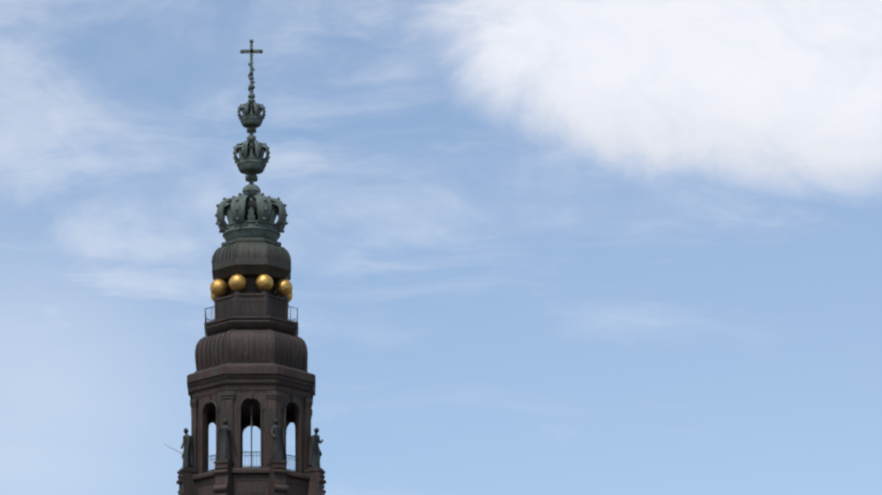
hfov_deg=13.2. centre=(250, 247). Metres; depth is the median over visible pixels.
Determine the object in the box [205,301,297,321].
balcony railing
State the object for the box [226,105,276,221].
crown caps
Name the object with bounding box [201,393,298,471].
lantern interior
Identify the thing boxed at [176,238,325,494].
tower
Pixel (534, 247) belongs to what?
sky
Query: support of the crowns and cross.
on the spire standing seams
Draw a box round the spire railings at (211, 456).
[205,452,296,471]
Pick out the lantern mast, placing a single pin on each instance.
(251, 434)
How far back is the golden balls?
300.58 m
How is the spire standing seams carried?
on the tower body
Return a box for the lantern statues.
[179,418,323,469]
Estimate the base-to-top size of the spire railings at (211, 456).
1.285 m
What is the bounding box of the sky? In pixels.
[0,0,881,494]
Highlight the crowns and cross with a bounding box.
[215,39,287,240]
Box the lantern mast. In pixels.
[251,405,251,465]
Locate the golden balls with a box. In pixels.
[210,274,292,301]
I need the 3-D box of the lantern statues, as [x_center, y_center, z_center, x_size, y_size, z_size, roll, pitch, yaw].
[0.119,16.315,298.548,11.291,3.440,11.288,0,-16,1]
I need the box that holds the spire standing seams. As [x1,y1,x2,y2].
[195,242,307,370]

